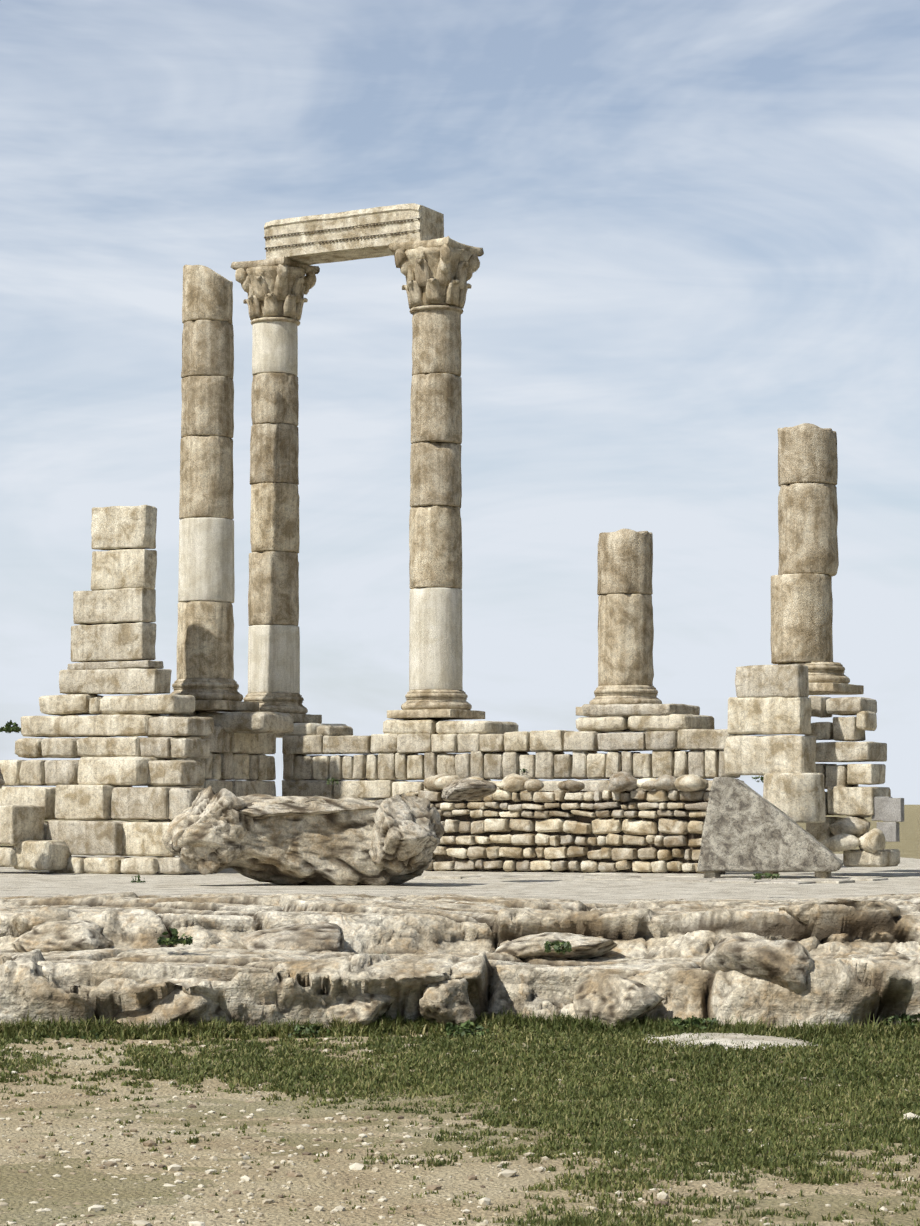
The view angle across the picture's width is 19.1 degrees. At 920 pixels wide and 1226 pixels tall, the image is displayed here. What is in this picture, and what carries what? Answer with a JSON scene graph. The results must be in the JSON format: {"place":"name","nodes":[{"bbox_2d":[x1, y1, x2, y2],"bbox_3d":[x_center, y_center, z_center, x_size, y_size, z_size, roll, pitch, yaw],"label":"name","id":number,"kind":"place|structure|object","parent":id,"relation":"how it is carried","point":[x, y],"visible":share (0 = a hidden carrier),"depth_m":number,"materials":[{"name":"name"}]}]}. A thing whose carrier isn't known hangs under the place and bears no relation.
{"place":"outdoors","nodes":[
{"label":"outdoors","id":0,"kind":"place"},
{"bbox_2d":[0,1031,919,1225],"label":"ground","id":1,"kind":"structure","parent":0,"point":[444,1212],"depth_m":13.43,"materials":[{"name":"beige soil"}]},
{"bbox_2d":[644,1032,821,1049],"bbox_3d":[1.931,3.121,19.672,1.463,0.180,1.713,0,-4,-1],"label":"flat stone","id":2,"kind":"object","parent":1,"relation":"on","point":[739,1038],"visible":0.19,"depth_m":19.40,"materials":[{"name":"beige stone"}]},
{"bbox_2d":[0,805,919,1225],"bbox_3d":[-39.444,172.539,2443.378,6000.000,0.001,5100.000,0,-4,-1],"label":"ground","id":3,"kind":"structure","parent":0,"point":[18,1193],"depth_m":13.69,"materials":[{"name":"beige soil"}]},
{"bbox_2d":[0,1005,919,1225],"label":"grass tufts","id":4,"kind":"object","parent":3,"relation":"on","point":[844,1053],"visible":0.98,"depth_m":17.20,"materials":[{"name":"green plant"}]},
{"bbox_2d":[0,892,919,1029],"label":"ledge rock","id":5,"kind":"object","parent":3,"relation":"on","point":[663,948],"visible":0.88,"depth_m":21.32,"materials":[{"name":"stone"}]},
{"bbox_2d":[0,854,919,903],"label":"stone platform","id":6,"kind":"structure","parent":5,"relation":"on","point":[903,876],"depth_m":44.37,"materials":[{"name":"stone"}]},
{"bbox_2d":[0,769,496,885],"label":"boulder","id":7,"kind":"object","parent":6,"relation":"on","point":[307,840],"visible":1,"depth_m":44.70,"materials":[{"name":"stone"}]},
{"bbox_2d":[0,505,899,874],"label":"stone block wall","id":8,"kind":"structure","parent":6,"relation":"on","point":[152,755],"depth_m":54.68,"materials":[{"name":"stone"}]},
{"bbox_2d":[171,236,863,723],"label":"columns","id":9,"kind":"structure","parent":8,"relation":"on","point":[439,272],"depth_m":57.47,"materials":[{"name":"stone"}]},
{"bbox_2d":[264,203,443,264],"bbox_3d":[-2.322,-8.243,59.442,3.950,0.875,1.134,-2,-5,29],"label":"architrave","id":10,"kind":"object","parent":9,"relation":"on","point":[345,236],"visible":1,"depth_m":59.00,"materials":[{"name":"stone"}]},
{"bbox_2d":[0,720,919,1038],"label":"weeds","id":11,"kind":"object","parent":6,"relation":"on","point":[464,1028],"visible":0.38,"depth_m":20.07,"materials":[{"name":"green plant"}]},
{"bbox_2d":[404,771,724,874],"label":"rubble wall","id":12,"kind":"structure","parent":6,"relation":"on","point":[620,825],"depth_m":53.62,"materials":[{"name":"stone"}]},
{"bbox_2d":[423,872,887,883],"bbox_3d":[3.701,4.908,49.748,7.772,0.226,4.086,-2,-5,29],"label":"stone ledge","id":13,"kind":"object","parent":6,"relation":"on","point":[781,879],"depth_m":49.40,"materials":[{"name":"stone"}]},
{"bbox_2d":[697,773,903,878],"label":"fallen stones","id":14,"kind":"object","parent":6,"relation":"on","point":[746,828],"visible":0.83,"depth_m":48.89,"materials":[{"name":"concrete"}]},
{"bbox_2d":[0,1031,919,1225],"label":"pebbles","id":15,"kind":"object","parent":3,"relation":"on","point":[504,1173],"visible":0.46,"depth_m":13.51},
{"bbox_2d":[11,900,910,1029],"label":"boulders","id":16,"kind":"object","parent":3,"relation":"on","point":[784,963],"visible":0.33,"depth_m":20.26,"materials":[{"name":"stone"}]},
{"bbox_2d":[0,0,919,804],"label":"sky","id":17,"kind":"structure","parent":0,"point":[696,223],"materials":[{"name":"blue"}]}
]}

